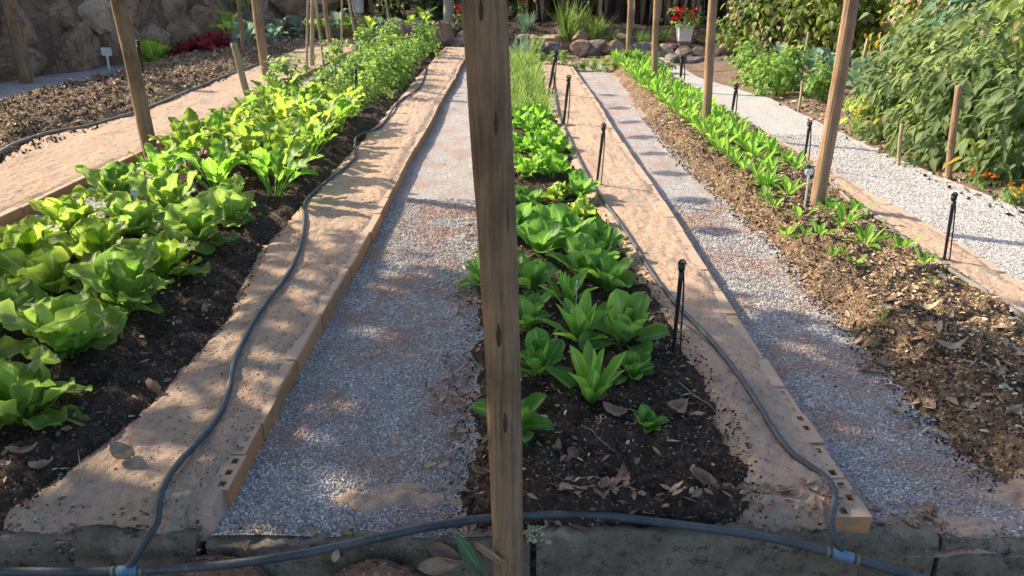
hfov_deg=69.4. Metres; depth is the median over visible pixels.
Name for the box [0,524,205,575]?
concrete kerb
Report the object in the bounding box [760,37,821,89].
herb plant
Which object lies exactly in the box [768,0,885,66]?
climbing vine
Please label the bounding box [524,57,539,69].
chive clump
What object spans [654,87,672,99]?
chicory plant
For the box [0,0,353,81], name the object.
stone wall
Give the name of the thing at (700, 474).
dry leaf
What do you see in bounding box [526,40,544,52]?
edging rock
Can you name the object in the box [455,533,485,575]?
strap leaf
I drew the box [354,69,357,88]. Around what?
sprinkler stake
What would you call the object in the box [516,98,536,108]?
chive clump
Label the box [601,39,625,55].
edging rock
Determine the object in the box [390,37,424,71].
herb plant
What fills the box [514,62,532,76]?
chive clump
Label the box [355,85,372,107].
herb plant
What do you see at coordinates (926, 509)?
leaf litter
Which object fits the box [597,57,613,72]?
herb plant
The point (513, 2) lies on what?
shrub
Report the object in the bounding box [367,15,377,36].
stone slab
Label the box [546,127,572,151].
lettuce plant
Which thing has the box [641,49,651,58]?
herb plant
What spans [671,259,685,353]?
sprinkler stake
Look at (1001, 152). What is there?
herb plant
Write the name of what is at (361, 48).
herb plant
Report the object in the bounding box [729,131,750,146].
chicory plant
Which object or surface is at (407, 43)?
herb plant
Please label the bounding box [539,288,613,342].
romaine plant
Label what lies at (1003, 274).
brick edging
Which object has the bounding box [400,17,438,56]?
herb plant
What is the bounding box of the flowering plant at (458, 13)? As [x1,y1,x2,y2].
[450,4,462,30]
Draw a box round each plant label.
[100,47,111,68]
[130,189,138,200]
[804,169,812,206]
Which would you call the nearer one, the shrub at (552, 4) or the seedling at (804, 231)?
the seedling at (804, 231)
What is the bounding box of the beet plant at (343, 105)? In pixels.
[310,94,360,131]
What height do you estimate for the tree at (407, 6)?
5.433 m
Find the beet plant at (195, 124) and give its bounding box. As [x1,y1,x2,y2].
[149,107,219,166]
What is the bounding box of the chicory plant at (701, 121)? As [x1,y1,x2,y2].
[689,116,713,130]
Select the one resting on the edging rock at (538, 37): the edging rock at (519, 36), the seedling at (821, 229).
the edging rock at (519, 36)
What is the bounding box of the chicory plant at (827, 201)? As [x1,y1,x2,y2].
[815,196,836,209]
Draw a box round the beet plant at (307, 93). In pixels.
[282,83,329,116]
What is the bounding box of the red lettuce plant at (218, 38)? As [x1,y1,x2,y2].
[206,30,231,47]
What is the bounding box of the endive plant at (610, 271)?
[574,253,639,290]
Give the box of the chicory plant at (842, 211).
[816,201,862,226]
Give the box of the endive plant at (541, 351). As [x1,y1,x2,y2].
[520,327,572,377]
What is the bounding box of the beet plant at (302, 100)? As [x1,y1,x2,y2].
[284,92,331,116]
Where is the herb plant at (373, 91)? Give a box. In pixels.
[352,64,387,104]
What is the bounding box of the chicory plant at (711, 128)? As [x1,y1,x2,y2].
[694,121,729,137]
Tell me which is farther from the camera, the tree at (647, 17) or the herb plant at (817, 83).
the tree at (647, 17)
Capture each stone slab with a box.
[284,15,297,37]
[295,12,309,37]
[314,12,330,39]
[329,16,340,37]
[343,13,353,37]
[352,13,366,36]
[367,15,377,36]
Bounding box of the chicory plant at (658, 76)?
[648,73,667,81]
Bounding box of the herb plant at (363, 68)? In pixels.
[356,55,370,80]
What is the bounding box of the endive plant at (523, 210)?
[516,202,538,224]
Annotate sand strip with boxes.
[0,37,376,211]
[3,47,464,543]
[539,60,843,531]
[779,141,1023,324]
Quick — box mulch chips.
[0,42,1023,515]
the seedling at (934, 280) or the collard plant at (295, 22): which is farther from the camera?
the collard plant at (295, 22)
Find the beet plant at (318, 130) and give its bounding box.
[287,117,337,160]
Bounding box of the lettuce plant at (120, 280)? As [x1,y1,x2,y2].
[63,238,174,314]
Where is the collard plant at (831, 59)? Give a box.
[802,46,854,89]
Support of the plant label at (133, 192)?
on the planting bed at (331, 162)
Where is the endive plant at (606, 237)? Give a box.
[588,218,631,252]
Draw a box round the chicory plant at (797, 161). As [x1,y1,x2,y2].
[783,150,813,169]
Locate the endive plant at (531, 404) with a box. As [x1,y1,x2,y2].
[471,392,553,443]
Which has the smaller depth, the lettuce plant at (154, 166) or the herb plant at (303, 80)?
the lettuce plant at (154, 166)
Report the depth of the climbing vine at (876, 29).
13.58 m
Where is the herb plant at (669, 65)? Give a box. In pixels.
[663,60,676,69]
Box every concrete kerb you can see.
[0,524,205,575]
[206,529,529,575]
[536,522,938,575]
[930,525,1023,575]
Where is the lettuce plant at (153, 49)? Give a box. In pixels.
[137,38,171,63]
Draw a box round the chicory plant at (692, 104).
[676,103,699,110]
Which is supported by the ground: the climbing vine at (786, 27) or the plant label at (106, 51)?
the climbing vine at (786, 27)
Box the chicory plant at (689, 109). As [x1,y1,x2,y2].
[682,105,697,117]
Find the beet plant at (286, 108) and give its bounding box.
[246,87,315,124]
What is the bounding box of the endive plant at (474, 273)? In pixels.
[457,249,480,287]
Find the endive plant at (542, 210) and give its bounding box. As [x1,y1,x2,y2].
[529,203,567,218]
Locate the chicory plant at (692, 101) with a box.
[681,95,699,107]
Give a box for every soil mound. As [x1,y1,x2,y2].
[175,554,268,575]
[335,558,425,575]
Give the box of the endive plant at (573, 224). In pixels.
[543,203,595,245]
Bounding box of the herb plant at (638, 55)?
[631,45,645,61]
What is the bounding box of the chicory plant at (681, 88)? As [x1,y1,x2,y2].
[680,82,702,94]
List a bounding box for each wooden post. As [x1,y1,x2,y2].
[0,0,34,83]
[110,0,158,158]
[237,0,245,55]
[251,0,270,80]
[322,0,332,50]
[369,0,374,17]
[462,0,523,575]
[626,0,631,52]
[651,0,659,76]
[702,0,717,122]
[810,0,858,205]
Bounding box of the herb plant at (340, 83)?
[328,75,352,90]
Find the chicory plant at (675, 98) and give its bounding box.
[666,95,680,106]
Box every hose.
[0,54,281,153]
[0,510,929,575]
[126,65,428,567]
[553,74,843,551]
[719,104,1023,320]
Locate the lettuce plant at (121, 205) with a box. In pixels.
[93,191,163,236]
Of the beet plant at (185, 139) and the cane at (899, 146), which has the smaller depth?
the beet plant at (185, 139)
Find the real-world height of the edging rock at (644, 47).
0.474 m
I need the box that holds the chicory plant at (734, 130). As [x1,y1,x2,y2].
[724,121,749,140]
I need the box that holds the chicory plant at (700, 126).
[688,113,715,132]
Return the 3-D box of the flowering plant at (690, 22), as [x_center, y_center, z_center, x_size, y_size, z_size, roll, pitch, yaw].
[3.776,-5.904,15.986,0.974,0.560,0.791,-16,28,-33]
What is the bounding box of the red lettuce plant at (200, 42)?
[190,34,216,49]
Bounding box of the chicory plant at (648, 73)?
[638,70,654,79]
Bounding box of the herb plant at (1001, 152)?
[985,127,1023,168]
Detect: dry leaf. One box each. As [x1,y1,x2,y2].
[0,459,10,466]
[4,442,37,453]
[28,456,53,469]
[109,441,134,459]
[111,78,120,84]
[145,378,160,393]
[202,303,207,312]
[332,548,339,561]
[417,557,461,574]
[427,542,461,560]
[462,488,472,507]
[471,464,489,474]
[474,542,504,564]
[552,437,561,448]
[567,446,578,458]
[598,477,608,487]
[603,401,627,415]
[614,463,629,482]
[667,397,688,412]
[692,467,716,484]
[867,339,880,348]
[876,357,896,367]
[888,405,910,412]
[913,296,943,309]
[934,335,968,348]
[982,368,1004,374]
[1006,403,1022,415]
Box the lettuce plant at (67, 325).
[0,293,127,363]
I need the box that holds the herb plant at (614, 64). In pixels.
[607,53,621,67]
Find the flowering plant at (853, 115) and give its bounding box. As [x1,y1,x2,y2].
[844,110,865,133]
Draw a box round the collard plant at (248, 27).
[228,17,268,49]
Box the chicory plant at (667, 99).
[661,95,674,103]
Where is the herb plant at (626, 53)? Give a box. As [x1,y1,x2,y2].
[622,49,633,58]
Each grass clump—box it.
[509,34,534,53]
[514,11,537,31]
[519,33,549,55]
[546,0,590,40]
[558,1,597,35]
[582,14,615,39]
[604,27,623,42]
[631,29,651,42]
[658,25,674,39]
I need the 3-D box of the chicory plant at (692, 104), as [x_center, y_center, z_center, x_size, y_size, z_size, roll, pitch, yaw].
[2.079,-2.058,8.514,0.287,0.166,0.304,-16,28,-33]
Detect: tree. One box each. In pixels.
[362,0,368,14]
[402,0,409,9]
[443,0,456,35]
[527,6,532,18]
[587,0,597,16]
[612,0,627,22]
[644,0,652,23]
[721,2,724,20]
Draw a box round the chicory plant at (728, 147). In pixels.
[715,137,743,154]
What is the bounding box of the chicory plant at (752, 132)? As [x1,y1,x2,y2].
[744,129,761,138]
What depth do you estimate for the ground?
10.00 m
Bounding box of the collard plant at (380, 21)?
[371,16,386,34]
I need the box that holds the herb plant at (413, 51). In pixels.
[408,47,418,60]
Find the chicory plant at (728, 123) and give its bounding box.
[715,118,741,130]
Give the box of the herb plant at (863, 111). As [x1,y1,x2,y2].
[845,94,882,132]
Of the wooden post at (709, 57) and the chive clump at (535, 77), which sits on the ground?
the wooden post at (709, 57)
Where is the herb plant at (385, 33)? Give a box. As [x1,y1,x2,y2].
[372,20,396,46]
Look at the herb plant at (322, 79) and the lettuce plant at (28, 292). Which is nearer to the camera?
the lettuce plant at (28, 292)
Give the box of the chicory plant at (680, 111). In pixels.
[668,106,687,114]
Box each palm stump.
[526,0,549,21]
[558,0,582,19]
[596,0,613,22]
[626,0,651,23]
[649,0,672,25]
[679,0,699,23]
[701,0,729,23]
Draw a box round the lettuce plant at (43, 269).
[0,244,100,295]
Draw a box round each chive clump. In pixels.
[510,67,533,85]
[510,77,520,94]
[511,56,536,67]
[511,65,534,83]
[511,80,529,95]
[511,90,534,105]
[511,98,518,116]
[512,51,528,62]
[512,91,535,108]
[513,87,530,100]
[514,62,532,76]
[514,77,528,91]
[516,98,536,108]
[522,55,540,65]
[523,69,548,84]
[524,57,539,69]
[525,62,545,75]
[525,71,549,87]
[525,77,547,94]
[526,60,542,71]
[526,73,547,90]
[527,52,540,60]
[528,88,559,101]
[529,90,555,107]
[532,83,550,98]
[534,97,554,108]
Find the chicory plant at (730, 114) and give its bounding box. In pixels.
[718,109,739,123]
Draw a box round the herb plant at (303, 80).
[297,76,313,86]
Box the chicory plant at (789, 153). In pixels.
[773,146,797,162]
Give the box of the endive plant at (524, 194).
[515,185,544,206]
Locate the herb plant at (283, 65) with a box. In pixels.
[252,47,317,95]
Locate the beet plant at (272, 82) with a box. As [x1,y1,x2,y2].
[243,72,302,96]
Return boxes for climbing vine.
[715,0,803,55]
[733,0,833,63]
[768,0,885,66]
[811,0,943,64]
[859,0,959,58]
[891,0,1009,51]
[935,0,1023,95]
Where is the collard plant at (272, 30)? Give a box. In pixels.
[264,23,288,46]
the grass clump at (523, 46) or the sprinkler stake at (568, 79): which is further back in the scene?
the grass clump at (523, 46)
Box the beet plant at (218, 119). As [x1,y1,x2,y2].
[170,110,235,138]
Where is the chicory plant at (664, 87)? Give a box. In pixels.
[661,82,674,93]
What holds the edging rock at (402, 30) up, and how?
on the forest floor
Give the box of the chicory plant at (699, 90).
[686,86,702,98]
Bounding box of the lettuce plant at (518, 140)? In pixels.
[513,130,534,153]
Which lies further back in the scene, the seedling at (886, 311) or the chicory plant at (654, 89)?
the chicory plant at (654, 89)
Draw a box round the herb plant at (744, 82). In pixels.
[730,44,778,86]
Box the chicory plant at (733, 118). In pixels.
[723,113,749,127]
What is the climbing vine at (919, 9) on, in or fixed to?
on the ground
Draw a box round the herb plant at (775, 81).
[744,40,809,97]
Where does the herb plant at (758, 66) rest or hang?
on the ground
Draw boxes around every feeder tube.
[266,194,299,234]
[678,321,723,359]
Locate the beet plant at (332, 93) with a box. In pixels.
[319,82,364,126]
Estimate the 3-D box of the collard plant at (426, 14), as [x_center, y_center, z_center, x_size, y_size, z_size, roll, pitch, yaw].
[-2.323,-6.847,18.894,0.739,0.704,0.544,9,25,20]
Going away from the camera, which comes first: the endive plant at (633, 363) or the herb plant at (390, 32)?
the endive plant at (633, 363)
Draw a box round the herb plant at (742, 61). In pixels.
[724,28,769,74]
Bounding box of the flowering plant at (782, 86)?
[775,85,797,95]
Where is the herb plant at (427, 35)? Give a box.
[411,28,437,50]
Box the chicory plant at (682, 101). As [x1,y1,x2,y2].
[678,95,692,105]
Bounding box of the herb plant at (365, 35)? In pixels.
[340,21,382,63]
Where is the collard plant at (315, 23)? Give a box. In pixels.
[295,19,321,35]
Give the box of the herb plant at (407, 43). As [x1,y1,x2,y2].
[391,39,421,69]
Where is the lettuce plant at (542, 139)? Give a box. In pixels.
[522,129,558,154]
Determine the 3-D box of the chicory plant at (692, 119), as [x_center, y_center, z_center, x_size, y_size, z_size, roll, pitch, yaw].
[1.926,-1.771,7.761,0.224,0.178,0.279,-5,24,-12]
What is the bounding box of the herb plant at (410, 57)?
[378,36,419,77]
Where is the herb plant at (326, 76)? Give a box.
[310,62,335,86]
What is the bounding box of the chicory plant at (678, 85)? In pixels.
[665,80,687,94]
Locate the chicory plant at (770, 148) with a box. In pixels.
[757,136,778,154]
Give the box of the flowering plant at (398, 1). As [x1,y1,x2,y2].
[376,0,402,11]
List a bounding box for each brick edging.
[0,48,356,226]
[212,55,464,506]
[568,61,871,532]
[715,103,1023,289]
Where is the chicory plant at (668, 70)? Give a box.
[658,66,671,74]
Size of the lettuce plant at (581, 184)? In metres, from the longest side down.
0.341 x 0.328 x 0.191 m
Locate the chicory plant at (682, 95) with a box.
[674,91,690,100]
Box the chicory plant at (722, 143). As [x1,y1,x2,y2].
[704,131,738,149]
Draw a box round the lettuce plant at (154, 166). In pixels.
[127,142,200,176]
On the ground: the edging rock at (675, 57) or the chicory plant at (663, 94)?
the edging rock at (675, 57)
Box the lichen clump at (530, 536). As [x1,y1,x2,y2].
[523,524,550,544]
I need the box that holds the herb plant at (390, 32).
[378,24,401,40]
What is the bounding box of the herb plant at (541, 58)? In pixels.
[536,51,548,63]
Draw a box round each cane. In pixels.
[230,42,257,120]
[305,0,308,77]
[310,0,314,65]
[315,0,325,71]
[341,0,342,49]
[348,0,358,52]
[351,0,361,34]
[385,0,389,17]
[797,81,803,111]
[799,32,809,79]
[861,38,869,59]
[896,123,903,165]
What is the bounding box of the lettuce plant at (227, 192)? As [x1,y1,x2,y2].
[209,174,261,227]
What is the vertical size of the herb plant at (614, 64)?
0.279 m
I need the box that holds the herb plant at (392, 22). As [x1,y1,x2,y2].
[372,16,406,43]
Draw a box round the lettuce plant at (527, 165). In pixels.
[514,153,546,177]
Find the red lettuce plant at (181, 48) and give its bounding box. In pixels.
[170,40,197,55]
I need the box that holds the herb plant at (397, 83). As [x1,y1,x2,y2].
[371,54,413,90]
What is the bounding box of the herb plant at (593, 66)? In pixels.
[588,56,601,70]
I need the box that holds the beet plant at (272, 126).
[233,121,286,137]
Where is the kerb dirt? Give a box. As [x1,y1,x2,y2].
[2,499,1023,552]
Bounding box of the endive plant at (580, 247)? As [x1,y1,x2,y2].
[545,232,619,272]
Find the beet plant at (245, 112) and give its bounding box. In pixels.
[226,97,263,125]
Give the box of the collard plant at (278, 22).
[272,15,300,37]
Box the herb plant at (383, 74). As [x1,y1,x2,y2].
[357,48,398,99]
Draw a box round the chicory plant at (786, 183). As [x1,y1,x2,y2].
[772,174,809,194]
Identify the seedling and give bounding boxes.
[752,185,774,198]
[756,193,784,207]
[777,221,799,236]
[783,202,817,220]
[797,224,815,235]
[807,220,838,234]
[815,197,846,210]
[821,244,849,256]
[837,243,857,254]
[844,198,874,214]
[846,254,866,265]
[874,308,890,317]
[888,233,922,246]
[914,247,938,263]
[922,278,942,285]
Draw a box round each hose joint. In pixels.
[110,561,142,575]
[825,546,860,564]
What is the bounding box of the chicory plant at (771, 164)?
[756,156,783,171]
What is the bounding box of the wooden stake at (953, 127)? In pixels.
[944,85,962,180]
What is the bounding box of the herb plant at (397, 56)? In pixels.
[370,42,414,83]
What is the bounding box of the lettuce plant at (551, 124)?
[530,118,564,136]
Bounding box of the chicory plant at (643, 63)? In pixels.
[634,60,648,69]
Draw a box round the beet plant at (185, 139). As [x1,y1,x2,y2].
[147,120,215,169]
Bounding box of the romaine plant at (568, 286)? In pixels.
[538,268,598,303]
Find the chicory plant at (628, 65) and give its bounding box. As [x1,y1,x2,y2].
[622,63,636,68]
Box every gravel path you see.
[0,56,170,98]
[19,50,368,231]
[210,48,509,537]
[571,62,1023,537]
[658,57,1023,282]
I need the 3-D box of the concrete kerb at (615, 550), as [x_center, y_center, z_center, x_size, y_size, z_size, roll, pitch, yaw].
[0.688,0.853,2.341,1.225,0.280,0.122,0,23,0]
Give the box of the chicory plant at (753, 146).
[738,141,768,157]
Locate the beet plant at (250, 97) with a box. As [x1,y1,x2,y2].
[234,92,284,128]
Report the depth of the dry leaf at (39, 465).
2.45 m
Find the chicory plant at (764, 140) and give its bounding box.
[754,134,780,150]
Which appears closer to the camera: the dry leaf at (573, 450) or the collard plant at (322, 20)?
the dry leaf at (573, 450)
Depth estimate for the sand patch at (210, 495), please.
2.32 m
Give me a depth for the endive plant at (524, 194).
5.18 m
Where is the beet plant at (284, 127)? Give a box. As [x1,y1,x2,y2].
[240,111,322,171]
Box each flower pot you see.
[351,0,363,12]
[676,24,694,41]
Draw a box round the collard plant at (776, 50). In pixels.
[756,41,788,64]
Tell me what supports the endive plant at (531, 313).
on the planting bed at (548, 498)
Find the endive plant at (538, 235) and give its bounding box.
[517,217,566,262]
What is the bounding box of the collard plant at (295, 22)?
[289,17,314,37]
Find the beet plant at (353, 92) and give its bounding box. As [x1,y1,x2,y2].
[320,86,363,121]
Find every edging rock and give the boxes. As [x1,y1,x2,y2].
[386,18,404,37]
[404,23,416,37]
[412,17,423,33]
[427,21,454,46]
[448,37,463,46]
[456,31,463,36]
[516,34,533,40]
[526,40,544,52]
[527,35,545,41]
[543,35,562,42]
[543,41,561,57]
[561,39,572,50]
[570,39,590,56]
[572,30,590,40]
[587,39,606,54]
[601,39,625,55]
[613,33,636,45]
[631,41,651,56]
[649,42,660,52]
[659,47,673,57]
[660,43,677,49]
[664,53,686,62]
[674,46,692,55]
[677,41,690,47]
[684,56,704,63]
[692,47,704,56]
[714,43,720,55]
[714,55,731,60]
[718,42,740,55]
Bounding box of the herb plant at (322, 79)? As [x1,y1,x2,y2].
[309,70,331,88]
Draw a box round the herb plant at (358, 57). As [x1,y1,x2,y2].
[347,51,369,67]
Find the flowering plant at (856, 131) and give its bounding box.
[848,120,869,135]
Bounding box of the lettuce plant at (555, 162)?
[537,149,583,176]
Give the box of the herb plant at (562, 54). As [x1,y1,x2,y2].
[557,49,571,64]
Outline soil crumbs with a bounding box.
[0,70,1023,532]
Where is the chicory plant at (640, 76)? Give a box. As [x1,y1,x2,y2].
[633,71,646,84]
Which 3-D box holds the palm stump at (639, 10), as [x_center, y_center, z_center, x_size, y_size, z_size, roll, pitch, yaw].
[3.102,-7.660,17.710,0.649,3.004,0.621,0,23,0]
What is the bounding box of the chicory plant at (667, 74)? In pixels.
[660,72,672,79]
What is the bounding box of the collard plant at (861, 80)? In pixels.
[846,57,888,98]
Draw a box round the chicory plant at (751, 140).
[736,133,764,153]
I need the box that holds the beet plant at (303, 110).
[290,94,357,142]
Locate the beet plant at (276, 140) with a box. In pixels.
[240,128,306,184]
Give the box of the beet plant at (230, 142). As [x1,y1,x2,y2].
[196,130,252,178]
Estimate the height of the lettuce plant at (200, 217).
0.277 m
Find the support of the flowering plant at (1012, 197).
on the ground
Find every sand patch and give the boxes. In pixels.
[173,478,235,541]
[324,482,460,513]
[336,489,378,511]
[902,510,1023,558]
[969,467,1023,507]
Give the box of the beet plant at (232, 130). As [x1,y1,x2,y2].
[202,122,273,169]
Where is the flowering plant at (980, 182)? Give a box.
[960,156,1009,190]
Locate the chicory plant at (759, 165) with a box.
[745,160,771,175]
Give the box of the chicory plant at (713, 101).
[696,97,720,108]
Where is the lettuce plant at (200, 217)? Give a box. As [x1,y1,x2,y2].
[152,188,237,254]
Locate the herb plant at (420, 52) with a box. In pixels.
[410,37,430,60]
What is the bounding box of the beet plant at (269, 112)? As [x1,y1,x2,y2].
[246,106,293,131]
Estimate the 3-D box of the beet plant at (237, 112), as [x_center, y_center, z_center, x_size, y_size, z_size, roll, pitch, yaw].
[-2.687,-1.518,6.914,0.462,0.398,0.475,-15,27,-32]
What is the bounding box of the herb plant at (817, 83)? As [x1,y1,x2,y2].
[802,60,847,101]
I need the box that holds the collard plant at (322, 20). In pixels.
[309,18,336,39]
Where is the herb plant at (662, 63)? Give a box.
[658,52,666,66]
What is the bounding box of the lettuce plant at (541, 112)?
[529,102,561,119]
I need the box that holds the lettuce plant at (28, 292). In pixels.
[0,276,47,334]
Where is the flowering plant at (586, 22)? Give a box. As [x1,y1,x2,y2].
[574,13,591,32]
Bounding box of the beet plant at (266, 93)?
[251,84,291,105]
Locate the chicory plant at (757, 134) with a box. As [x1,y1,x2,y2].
[749,126,769,138]
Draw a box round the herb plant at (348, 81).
[336,58,367,92]
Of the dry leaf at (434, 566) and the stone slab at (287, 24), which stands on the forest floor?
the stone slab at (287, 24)
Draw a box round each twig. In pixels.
[74,449,79,487]
[571,476,634,489]
[678,382,717,414]
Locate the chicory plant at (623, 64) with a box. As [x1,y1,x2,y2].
[620,57,632,67]
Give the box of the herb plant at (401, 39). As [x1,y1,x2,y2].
[395,34,408,48]
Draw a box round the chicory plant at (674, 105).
[664,97,685,111]
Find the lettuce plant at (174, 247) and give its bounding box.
[107,228,210,278]
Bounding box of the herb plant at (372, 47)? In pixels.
[354,41,385,76]
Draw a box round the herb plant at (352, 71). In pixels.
[340,59,368,82]
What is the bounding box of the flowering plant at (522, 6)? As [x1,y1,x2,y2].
[508,0,534,20]
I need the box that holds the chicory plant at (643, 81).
[636,77,656,88]
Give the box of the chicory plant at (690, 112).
[678,109,696,119]
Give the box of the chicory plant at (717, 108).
[711,102,729,114]
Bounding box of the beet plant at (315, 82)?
[285,73,334,100]
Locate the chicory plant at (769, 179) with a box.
[753,165,784,185]
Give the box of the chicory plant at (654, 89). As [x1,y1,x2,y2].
[648,82,666,95]
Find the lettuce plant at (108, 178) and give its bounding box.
[71,160,148,201]
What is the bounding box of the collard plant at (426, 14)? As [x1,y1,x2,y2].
[412,6,436,21]
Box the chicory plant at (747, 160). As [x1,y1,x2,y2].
[731,153,753,170]
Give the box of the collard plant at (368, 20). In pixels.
[357,15,376,37]
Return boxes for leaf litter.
[0,13,1023,552]
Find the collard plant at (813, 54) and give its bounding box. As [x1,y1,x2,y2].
[800,47,835,72]
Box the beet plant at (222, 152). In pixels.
[158,138,248,187]
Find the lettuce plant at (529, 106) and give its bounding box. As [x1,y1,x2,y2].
[512,102,534,114]
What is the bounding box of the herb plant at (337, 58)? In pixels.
[313,38,352,80]
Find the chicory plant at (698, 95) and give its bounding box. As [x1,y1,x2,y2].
[687,89,702,104]
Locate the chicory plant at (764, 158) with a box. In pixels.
[754,149,782,165]
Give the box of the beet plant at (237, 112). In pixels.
[200,102,245,124]
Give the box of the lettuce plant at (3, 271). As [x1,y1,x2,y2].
[0,230,21,278]
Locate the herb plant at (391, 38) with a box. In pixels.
[381,30,406,51]
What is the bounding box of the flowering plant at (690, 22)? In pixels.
[660,3,706,28]
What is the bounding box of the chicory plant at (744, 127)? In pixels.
[734,119,753,133]
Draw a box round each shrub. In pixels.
[223,0,251,10]
[335,0,369,17]
[353,0,406,17]
[405,0,442,18]
[428,0,461,16]
[507,0,525,16]
[546,0,588,16]
[672,0,704,14]
[839,47,959,143]
[842,20,943,111]
[863,10,975,91]
[873,26,1014,171]
[875,45,961,109]
[895,53,1023,169]
[905,4,1023,163]
[924,63,1023,184]
[930,0,1021,81]
[992,14,1023,99]
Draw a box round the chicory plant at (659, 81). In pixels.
[645,78,664,92]
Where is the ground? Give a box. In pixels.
[201,0,1023,575]
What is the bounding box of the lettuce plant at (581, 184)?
[558,170,600,197]
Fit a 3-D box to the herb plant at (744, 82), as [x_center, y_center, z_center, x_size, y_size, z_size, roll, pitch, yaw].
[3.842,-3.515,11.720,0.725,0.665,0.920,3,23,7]
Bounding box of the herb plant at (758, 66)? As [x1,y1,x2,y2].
[743,52,783,88]
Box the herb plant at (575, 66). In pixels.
[568,57,580,70]
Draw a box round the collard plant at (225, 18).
[208,10,242,42]
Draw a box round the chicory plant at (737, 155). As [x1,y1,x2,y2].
[724,148,742,163]
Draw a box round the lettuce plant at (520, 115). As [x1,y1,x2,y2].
[512,109,529,128]
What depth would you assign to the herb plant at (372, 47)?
11.54 m
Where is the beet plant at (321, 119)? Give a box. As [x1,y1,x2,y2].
[286,110,344,149]
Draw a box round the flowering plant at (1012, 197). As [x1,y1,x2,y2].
[992,181,1023,204]
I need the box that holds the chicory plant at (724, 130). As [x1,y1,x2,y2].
[717,121,743,134]
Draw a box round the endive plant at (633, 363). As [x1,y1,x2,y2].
[612,350,654,384]
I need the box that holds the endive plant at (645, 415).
[633,404,668,433]
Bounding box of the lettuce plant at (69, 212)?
[28,191,104,235]
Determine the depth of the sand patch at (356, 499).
2.44 m
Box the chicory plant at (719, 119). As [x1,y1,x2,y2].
[703,109,730,127]
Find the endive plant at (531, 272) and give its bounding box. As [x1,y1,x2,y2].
[518,254,559,296]
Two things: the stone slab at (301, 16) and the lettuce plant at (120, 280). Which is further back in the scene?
the stone slab at (301, 16)
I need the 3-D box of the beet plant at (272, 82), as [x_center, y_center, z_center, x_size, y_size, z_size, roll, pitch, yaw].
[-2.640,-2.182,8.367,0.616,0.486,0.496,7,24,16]
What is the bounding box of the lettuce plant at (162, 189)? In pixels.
[126,169,196,218]
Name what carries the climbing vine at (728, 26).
on the ground
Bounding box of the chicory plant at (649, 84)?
[641,77,663,89]
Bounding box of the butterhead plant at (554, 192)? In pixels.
[539,181,570,201]
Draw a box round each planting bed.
[0,36,318,156]
[0,44,444,529]
[457,57,748,547]
[598,53,1023,510]
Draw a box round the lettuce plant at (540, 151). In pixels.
[529,146,555,167]
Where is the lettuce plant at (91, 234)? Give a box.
[37,217,148,275]
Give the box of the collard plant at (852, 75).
[833,59,884,91]
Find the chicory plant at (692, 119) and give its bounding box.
[682,110,706,124]
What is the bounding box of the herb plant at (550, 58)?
[543,51,559,64]
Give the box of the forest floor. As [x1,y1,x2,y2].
[345,0,912,51]
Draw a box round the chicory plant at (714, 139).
[705,133,722,147]
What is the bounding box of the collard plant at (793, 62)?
[775,50,808,71]
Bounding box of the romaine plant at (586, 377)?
[544,340,626,403]
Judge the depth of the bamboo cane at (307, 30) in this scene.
12.05 m
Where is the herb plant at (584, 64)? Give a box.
[577,58,591,70]
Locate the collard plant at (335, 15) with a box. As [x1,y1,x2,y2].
[329,8,355,37]
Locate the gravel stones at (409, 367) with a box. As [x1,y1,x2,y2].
[39,155,1023,534]
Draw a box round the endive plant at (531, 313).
[519,292,554,329]
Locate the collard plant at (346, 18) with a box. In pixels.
[337,15,363,37]
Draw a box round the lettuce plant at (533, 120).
[518,114,547,135]
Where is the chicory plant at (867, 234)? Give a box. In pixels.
[843,222,892,248]
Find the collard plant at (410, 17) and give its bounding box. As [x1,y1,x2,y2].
[403,14,415,22]
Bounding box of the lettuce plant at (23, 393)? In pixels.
[0,344,92,429]
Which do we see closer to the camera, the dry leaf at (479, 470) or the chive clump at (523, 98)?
the dry leaf at (479, 470)
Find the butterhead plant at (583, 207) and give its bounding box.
[568,194,601,221]
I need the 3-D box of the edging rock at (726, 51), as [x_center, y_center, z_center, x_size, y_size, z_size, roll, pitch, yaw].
[4.598,-5.041,15.672,0.571,0.334,0.350,0,23,0]
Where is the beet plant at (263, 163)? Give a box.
[234,142,323,197]
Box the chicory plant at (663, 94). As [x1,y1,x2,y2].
[655,90,670,99]
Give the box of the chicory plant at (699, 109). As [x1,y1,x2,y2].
[695,104,720,115]
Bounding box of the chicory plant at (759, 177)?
[746,169,775,189]
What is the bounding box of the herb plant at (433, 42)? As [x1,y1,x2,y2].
[409,20,446,56]
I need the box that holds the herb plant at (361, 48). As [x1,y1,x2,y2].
[352,40,371,65]
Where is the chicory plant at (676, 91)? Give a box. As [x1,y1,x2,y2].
[667,86,685,96]
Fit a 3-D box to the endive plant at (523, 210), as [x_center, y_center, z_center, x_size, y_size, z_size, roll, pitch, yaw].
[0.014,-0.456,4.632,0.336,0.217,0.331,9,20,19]
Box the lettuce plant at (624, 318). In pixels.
[578,288,669,353]
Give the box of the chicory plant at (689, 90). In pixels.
[680,84,694,96]
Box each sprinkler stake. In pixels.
[135,40,143,72]
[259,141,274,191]
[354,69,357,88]
[547,50,557,94]
[563,75,570,123]
[596,123,606,183]
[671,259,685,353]
[679,56,684,79]
[731,83,738,114]
[804,120,812,159]
[943,192,957,260]
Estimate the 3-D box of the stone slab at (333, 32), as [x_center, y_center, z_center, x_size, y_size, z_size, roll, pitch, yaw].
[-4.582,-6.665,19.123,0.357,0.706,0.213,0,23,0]
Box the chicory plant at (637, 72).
[628,66,643,77]
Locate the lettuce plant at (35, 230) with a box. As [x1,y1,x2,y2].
[0,214,62,254]

